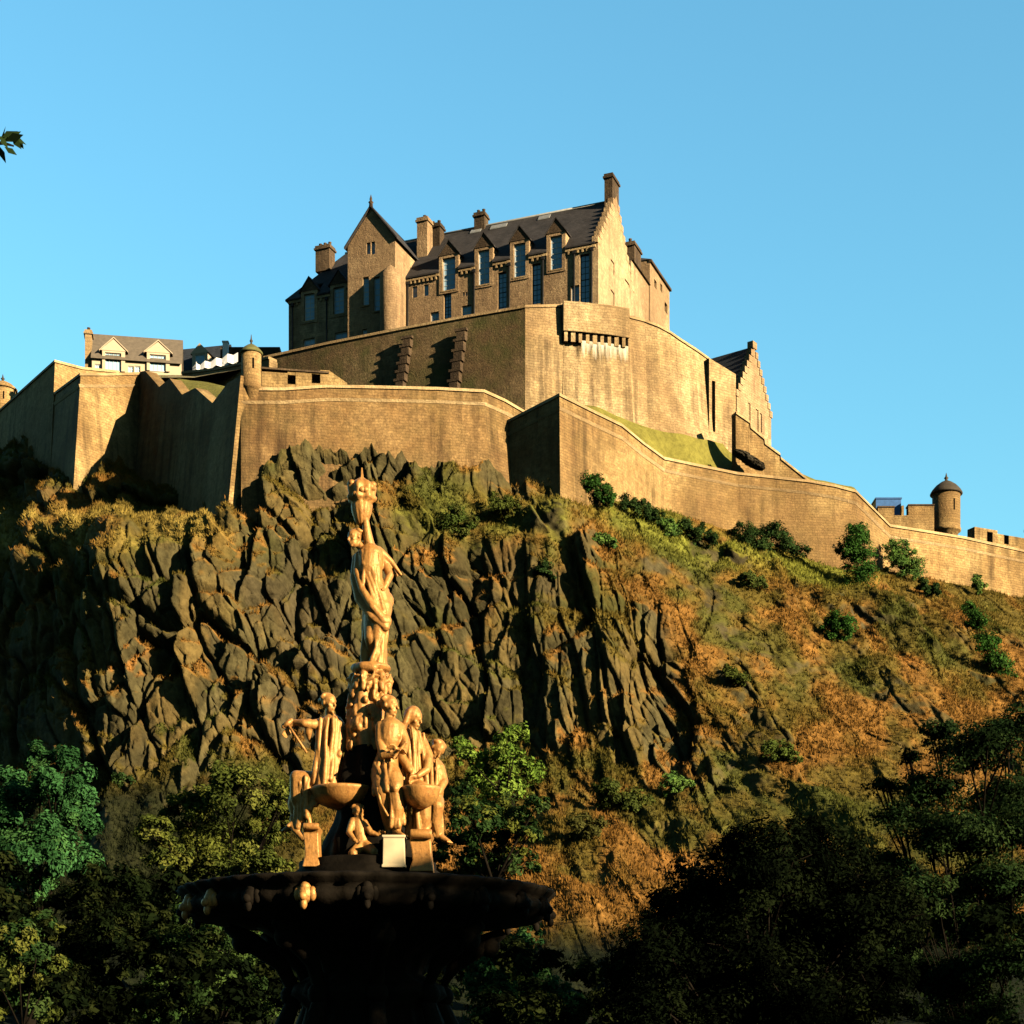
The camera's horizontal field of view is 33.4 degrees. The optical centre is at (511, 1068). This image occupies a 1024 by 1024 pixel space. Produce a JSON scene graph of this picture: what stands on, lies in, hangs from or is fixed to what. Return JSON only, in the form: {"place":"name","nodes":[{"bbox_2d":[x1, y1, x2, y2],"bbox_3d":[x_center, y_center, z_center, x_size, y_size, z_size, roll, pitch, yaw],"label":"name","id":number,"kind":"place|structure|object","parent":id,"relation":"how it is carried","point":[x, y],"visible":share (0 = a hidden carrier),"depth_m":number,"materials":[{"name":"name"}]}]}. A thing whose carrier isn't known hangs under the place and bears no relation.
{"place":"outdoors","nodes":[
{"label":"outdoors","id":0,"kind":"place"},
{"bbox_2d":[161,376,224,397],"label":"court ground","id":1,"kind":"structure","parent":0,"point":[215,390],"depth_m":179.05,"materials":[{"name":"plant"}]},
{"bbox_2d":[159,370,232,377],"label":"court","id":2,"kind":"object","parent":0,"point":[174,376],"visible":0.06,"depth_m":187.94,"materials":[{"name":"brown stone"}]},
{"bbox_2d":[83,327,182,378],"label":"cream house","id":3,"kind":"structure","parent":2,"relation":"on","point":[123,354],"depth_m":197.02,"materials":[{"name":"white paint"}]},
{"bbox_2d":[105,353,120,371],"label":"window","id":4,"kind":"structure","parent":3,"relation":"in","point":[111,364],"depth_m":196.37,"materials":[{"name":"white glass"}]},
{"bbox_2d":[128,366,133,371],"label":"window","id":5,"kind":"structure","parent":3,"relation":"in","point":[130,368],"depth_m":196.90,"materials":[{"name":"white glass"}]},
{"bbox_2d":[135,366,139,371],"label":"window","id":6,"kind":"structure","parent":3,"relation":"in","point":[137,368],"depth_m":196.99,"materials":[{"name":"white glass"}]},
{"bbox_2d":[150,355,165,371],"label":"window","id":7,"kind":"structure","parent":3,"relation":"in","point":[154,366],"depth_m":197.23,"materials":[{"name":"white glass"}]},
{"bbox_2d":[183,343,231,370],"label":"slate house","id":8,"kind":"structure","parent":2,"relation":"on","point":[199,354],"depth_m":217.29,"materials":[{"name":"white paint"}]},
{"bbox_2d":[195,354,204,363],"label":"window","id":9,"kind":"structure","parent":8,"relation":"in","point":[199,359],"depth_m":215.93,"materials":[{"name":"glass"}]},
{"bbox_2d":[192,353,237,369],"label":"white marquee","id":10,"kind":"object","parent":2,"relation":"on","point":[224,360],"visible":0.55,"depth_m":199.54,"materials":[{"name":"fabric"}]},
{"bbox_2d":[222,341,228,365],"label":"vent stack","id":11,"kind":"object","parent":2,"relation":"on","point":[225,348],"visible":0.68,"depth_m":208.68,"materials":[{"name":"metal"}]},
{"bbox_2d":[220,347,280,364],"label":"slate range","id":12,"kind":"structure","parent":2,"relation":"on","point":[264,350],"depth_m":212.00,"materials":[{"name":"stone"}]},
{"bbox_2d":[0,436,1023,1023],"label":"castle rock","id":13,"kind":"object","parent":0,"point":[146,700],"visible":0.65,"depth_m":142.11,"materials":[{"name":"brown stone"}]},
{"bbox_2d":[0,360,118,476],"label":"angle wall","id":14,"kind":"structure","parent":13,"relation":"on","point":[27,410],"depth_m":181.14,"materials":[{"name":"stone"}]},
{"bbox_2d":[0,375,17,407],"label":"sentry turret","id":15,"kind":"object","parent":14,"relation":"attached to","point":[8,391],"visible":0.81,"depth_m":203.77,"materials":[{"name":"stone"}]},
{"bbox_2d":[51,372,139,492],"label":"angle wall","id":16,"kind":"structure","parent":13,"relation":"on","point":[95,422],"depth_m":170.55,"materials":[{"name":"stone"}]},
{"bbox_2d":[101,771,138,793],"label":"shrub","id":17,"kind":"object","parent":13,"relation":"on","point":[118,778],"visible":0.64,"depth_m":133.07,"materials":[{"name":"green plant"}]},
{"bbox_2d":[136,371,248,516],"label":"zigzag wall","id":18,"kind":"structure","parent":13,"relation":"on","point":[188,446],"depth_m":158.80,"materials":[{"name":"stone"}]},
{"bbox_2d":[181,356,277,385],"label":"distant wall","id":19,"kind":"structure","parent":13,"relation":"on","point":[223,378],"depth_m":188.31,"materials":[{"name":"stone"}]},
{"bbox_2d":[241,367,524,522],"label":"bastion wall","id":20,"kind":"structure","parent":13,"relation":"on","point":[284,408],"depth_m":150.04,"materials":[{"name":"stone"}]},
{"bbox_2d":[240,335,262,397],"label":"sentry turret","id":21,"kind":"object","parent":20,"relation":"on","point":[251,354],"visible":1,"depth_m":148.28,"materials":[{"name":"stone"}]},
{"bbox_2d":[435,503,479,538],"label":"shrub","id":22,"kind":"object","parent":13,"relation":"on","point":[456,515],"visible":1,"depth_m":145.56,"materials":[{"name":"green plant"}]},
{"bbox_2d":[432,781,550,878],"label":"tree","id":23,"kind":"object","parent":13,"relation":"on","point":[506,856],"visible":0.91,"depth_m":111.17,"materials":[{"name":"green plant"}]},
{"bbox_2d":[449,721,547,806],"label":"tree","id":24,"kind":"object","parent":13,"relation":"on","point":[506,773],"visible":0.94,"depth_m":126.81,"materials":[{"name":"green plant"}]},
{"bbox_2d":[487,490,522,520],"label":"shrub","id":25,"kind":"object","parent":13,"relation":"on","point":[501,504],"visible":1,"depth_m":146.76,"materials":[{"name":"green plant"}]},
{"bbox_2d":[0,435,1023,993],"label":"dry grass","id":26,"kind":"structure","parent":13,"relation":"on","point":[824,717],"depth_m":142.22,"materials":[{"name":"brown plant"}]},
{"bbox_2d":[525,558,556,584],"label":"shrub","id":27,"kind":"object","parent":13,"relation":"on","point":[544,567],"visible":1,"depth_m":142.71,"materials":[{"name":"green plant"}]},
{"bbox_2d":[564,812,609,839],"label":"shrub","id":28,"kind":"object","parent":13,"relation":"on","point":[589,826],"visible":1,"depth_m":117.73,"materials":[{"name":"green plant"}]},
{"bbox_2d":[580,470,617,507],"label":"shrub","id":29,"kind":"object","parent":13,"relation":"on","point":[604,494],"visible":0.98,"depth_m":153.28,"materials":[{"name":"green plant"}]},
{"bbox_2d":[592,532,618,548],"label":"shrub","id":30,"kind":"object","parent":13,"relation":"on","point":[605,538],"visible":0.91,"depth_m":145.19,"materials":[{"name":"green plant"}]},
{"bbox_2d":[591,776,656,812],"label":"shrub","id":31,"kind":"object","parent":13,"relation":"on","point":[625,800],"visible":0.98,"depth_m":124.61,"materials":[{"name":"green plant"}]},
{"bbox_2d":[618,491,665,523],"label":"shrub","id":32,"kind":"object","parent":13,"relation":"on","point":[635,504],"visible":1,"depth_m":155.50,"materials":[{"name":"green plant"}]},
{"bbox_2d":[655,514,683,536],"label":"shrub","id":33,"kind":"object","parent":13,"relation":"on","point":[670,526],"visible":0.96,"depth_m":157.75,"materials":[{"name":"green plant"}]},
{"bbox_2d":[657,770,695,796],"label":"shrub","id":34,"kind":"object","parent":13,"relation":"on","point":[677,784],"visible":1,"depth_m":126.83,"materials":[{"name":"green plant"}]},
{"bbox_2d":[680,515,718,548],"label":"shrub","id":35,"kind":"object","parent":13,"relation":"on","point":[695,535],"visible":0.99,"depth_m":159.14,"materials":[{"name":"green plant"}]},
{"bbox_2d":[721,663,751,685],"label":"shrub","id":36,"kind":"object","parent":13,"relation":"on","point":[733,674],"visible":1,"depth_m":139.22,"materials":[{"name":"green plant"}]},
{"bbox_2d":[737,570,767,588],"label":"shrub","id":37,"kind":"object","parent":13,"relation":"on","point":[748,578],"visible":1,"depth_m":153.79,"materials":[{"name":"green plant"}]},
{"bbox_2d":[507,393,1023,596],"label":"rampart wall","id":38,"kind":"structure","parent":13,"relation":"on","point":[561,442],"depth_m":169.63,"materials":[{"name":"stone"}]},
{"bbox_2d":[876,504,934,530],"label":"crenellated parapet","id":39,"kind":"structure","parent":38,"relation":"on","point":[919,516],"depth_m":182.80,"materials":[{"name":"stone"}]},
{"bbox_2d":[930,473,962,534],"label":"sentry turret","id":40,"kind":"object","parent":38,"relation":"on","point":[946,494],"visible":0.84,"depth_m":183.15,"materials":[{"name":"stone"}]},
{"bbox_2d":[967,527,1023,548],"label":"arched gun wall","id":41,"kind":"structure","parent":38,"relation":"on","point":[988,535],"depth_m":187.34,"materials":[{"name":"stone"}]},
{"bbox_2d":[727,520,812,559],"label":"shrub","id":42,"kind":"object","parent":13,"relation":"on","point":[784,543],"visible":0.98,"depth_m":167.53,"materials":[{"name":"green plant"}]},
{"bbox_2d":[758,737,803,764],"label":"shrub","id":43,"kind":"object","parent":13,"relation":"on","point":[785,750],"visible":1,"depth_m":129.53,"materials":[{"name":"green plant"}]},
{"bbox_2d":[819,609,858,641],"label":"shrub","id":44,"kind":"object","parent":13,"relation":"on","point":[834,623],"visible":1,"depth_m":151.67,"materials":[{"name":"green plant"}]},
{"bbox_2d":[834,521,879,586],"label":"shrub","id":45,"kind":"object","parent":13,"relation":"on","point":[855,550],"visible":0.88,"depth_m":165.80,"materials":[{"name":"green plant"}]},
{"bbox_2d":[881,536,927,580],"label":"shrub","id":46,"kind":"object","parent":13,"relation":"on","point":[900,557],"visible":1,"depth_m":175.79,"materials":[{"name":"green plant"}]},
{"bbox_2d":[914,577,941,596],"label":"shrub","id":47,"kind":"object","parent":13,"relation":"on","point":[926,587],"visible":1,"depth_m":172.23,"materials":[{"name":"green plant"}]},
{"bbox_2d":[970,574,988,595],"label":"shrub","id":48,"kind":"object","parent":13,"relation":"on","point":[979,585],"visible":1,"depth_m":180.02,"materials":[{"name":"green plant"}]},
{"bbox_2d":[961,600,1017,677],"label":"shrub","id":49,"kind":"object","parent":13,"relation":"on","point":[985,641],"visible":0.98,"depth_m":155.24,"materials":[{"name":"green plant"}]},
{"bbox_2d":[0,0,1023,537],"label":"sky","id":50,"kind":"structure","parent":0,"point":[835,188],"materials":[{"name":"blue"}]},
{"bbox_2d":[585,405,855,489],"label":"terrace lawn","id":51,"kind":"structure","parent":0,"point":[683,447],"depth_m":175.31,"materials":[{"name":"plant"}]},
{"bbox_2d":[561,301,713,439],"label":"round bastion","id":52,"kind":"object","parent":51,"relation":"on","point":[621,362],"visible":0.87,"depth_m":176.12,"materials":[{"name":"stone"}]},
{"bbox_2d":[705,340,772,452],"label":"gabled hall","id":53,"kind":"structure","parent":51,"relation":"on","point":[735,381],"depth_m":183.73,"materials":[{"name":"stone"}]},
{"bbox_2d":[732,449,764,470],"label":"rock outcrop","id":54,"kind":"object","parent":51,"relation":"on","point":[746,458],"visible":1,"depth_m":174.72,"materials":[{"name":"black stone"}]},
{"bbox_2d":[731,411,809,479],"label":"stair wall","id":55,"kind":"structure","parent":51,"relation":"on","point":[748,437],"depth_m":177.54,"materials":[{"name":"stone"}]},
{"bbox_2d":[871,497,901,514],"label":"blue cabin","id":56,"kind":"object","parent":51,"relation":"on","point":[887,501],"visible":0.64,"depth_m":187.00,"materials":[{"name":"paint"}]},
{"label":"castle court","id":57,"kind":"structure","parent":0,"visible":0},
{"bbox_2d":[263,304,562,409],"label":"rampart","id":58,"kind":"object","parent":57,"relation":"on","point":[513,355],"visible":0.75,"depth_m":174.76,"materials":[{"name":"stone"}]},
{"bbox_2d":[285,172,671,349],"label":"castle building","id":59,"kind":"structure","parent":57,"relation":"on","point":[381,274],"depth_m":192.84,"materials":[{"name":"stone"}]},
{"bbox_2d":[303,294,314,322],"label":"window","id":60,"kind":"structure","parent":59,"relation":"in","point":[309,299],"depth_m":199.31,"materials":[{"name":"blue glass"}]},
{"bbox_2d":[304,338,314,346],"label":"window","id":61,"kind":"structure","parent":59,"relation":"in","point":[309,342],"depth_m":199.41,"materials":[{"name":"blue glass"}]},
{"bbox_2d":[332,287,344,315],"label":"window","id":62,"kind":"structure","parent":59,"relation":"in","point":[338,292],"depth_m":197.86,"materials":[{"name":"blue glass"}]},
{"bbox_2d":[336,332,346,339],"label":"window","id":63,"kind":"structure","parent":59,"relation":"in","point":[342,335],"depth_m":197.88,"materials":[{"name":"blue glass"}]},
{"bbox_2d":[413,287,416,297],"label":"window","id":64,"kind":"structure","parent":59,"relation":"in","point":[414,288],"depth_m":194.36,"materials":[{"name":"black glass"}]},
{"bbox_2d":[424,285,428,295],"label":"window","id":65,"kind":"structure","parent":59,"relation":"in","point":[426,288],"depth_m":193.84,"materials":[{"name":"blue glass"}]},
{"bbox_2d":[431,312,438,320],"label":"window","id":66,"kind":"structure","parent":59,"relation":"in","point":[434,316],"depth_m":193.46,"materials":[{"name":"blue glass"}]},
{"bbox_2d":[445,293,450,318],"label":"window","id":67,"kind":"structure","parent":59,"relation":"in","point":[447,296],"depth_m":192.90,"materials":[{"name":"blue glass"}]},
{"bbox_2d":[441,258,455,292],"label":"window","id":68,"kind":"structure","parent":59,"relation":"in","point":[448,264],"depth_m":192.76,"materials":[{"name":"blue glass"}]},
{"bbox_2d":[463,306,470,314],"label":"window","id":69,"kind":"structure","parent":59,"relation":"in","point":[467,309],"depth_m":191.98,"materials":[{"name":"blue glass"}]},
{"bbox_2d":[477,250,489,286],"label":"window","id":70,"kind":"structure","parent":59,"relation":"in","point":[483,255],"depth_m":191.12,"materials":[{"name":"blue glass"}]},
{"bbox_2d":[499,273,505,308],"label":"window","id":71,"kind":"structure","parent":59,"relation":"in","point":[502,276],"depth_m":190.47,"materials":[{"name":"blue glass"}]},
{"bbox_2d":[512,243,525,278],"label":"window","id":72,"kind":"structure","parent":59,"relation":"in","point":[519,250],"depth_m":189.63,"materials":[{"name":"blue glass"}]},
{"bbox_2d":[533,264,540,304],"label":"window","id":73,"kind":"structure","parent":59,"relation":"in","point":[536,268],"depth_m":188.98,"materials":[{"name":"blue glass"}]},
{"bbox_2d":[549,236,562,271],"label":"window","id":74,"kind":"structure","parent":59,"relation":"in","point":[556,242],"depth_m":188.02,"materials":[{"name":"blue glass"}]},
{"bbox_2d":[571,286,579,301],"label":"window","id":75,"kind":"structure","parent":59,"relation":"in","point":[576,287],"depth_m":187.24,"materials":[{"name":"blue glass"}]},
{"bbox_2d":[581,254,589,302],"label":"window","id":76,"kind":"structure","parent":59,"relation":"in","point":[585,258],"depth_m":186.83,"materials":[{"name":"blue glass"}]},
{"bbox_3d":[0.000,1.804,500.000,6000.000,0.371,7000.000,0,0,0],"label":"garden ground","id":77,"kind":"structure","parent":0,"visible":0},
{"bbox_2d":[0,129,25,162],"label":"tree","id":78,"kind":"object","parent":77,"relation":"on","point":[14,137],"visible":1,"depth_m":5.99,"materials":[{"name":"green plant"}]},
{"bbox_2d":[0,908,75,1023],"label":"tree","id":79,"kind":"object","parent":77,"relation":"on","point":[22,934],"visible":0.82,"depth_m":54.54,"materials":[{"name":"green plant"}]},
{"bbox_2d":[0,739,106,1023],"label":"tree","id":80,"kind":"object","parent":77,"relation":"on","point":[72,796],"visible":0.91,"depth_m":73.44,"materials":[{"name":"green plant"}]},
{"bbox_2d":[128,894,281,1023],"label":"tree","id":81,"kind":"object","parent":77,"relation":"on","point":[198,997],"visible":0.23,"depth_m":62.53,"materials":[{"name":"green plant"}]},
{"bbox_2d":[130,757,306,951],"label":"tree","id":82,"kind":"object","parent":77,"relation":"on","point":[239,852],"visible":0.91,"depth_m":86.58,"materials":[{"name":"green plant"}]},
{"bbox_2d":[176,468,555,1023],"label":"fountain","id":83,"kind":"object","parent":77,"relation":"on","point":[367,913],"visible":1,"depth_m":19.39,"materials":[{"name":"beige stone"}]},
{"bbox_2d":[0,850,1023,1023],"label":"undergrowth","id":84,"kind":"object","parent":77,"relation":"on","point":[97,911],"visible":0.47,"depth_m":58.16,"materials":[{"name":"green plant"}]},
{"bbox_2d":[449,923,587,1023],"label":"tree","id":85,"kind":"object","parent":77,"relation":"on","point":[485,973],"visible":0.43,"depth_m":70.31,"materials":[{"name":"green plant"}]},
{"bbox_2d":[593,811,929,1023],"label":"tree","id":86,"kind":"object","parent":77,"relation":"on","point":[762,896],"visible":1,"depth_m":46.89,"materials":[{"name":"green plant"}]},
{"bbox_2d":[858,703,1023,1023],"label":"tree","id":87,"kind":"object","parent":77,"relation":"on","point":[950,983],"visible":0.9,"depth_m":58.98,"materials":[{"name":"green plant"}]}
]}

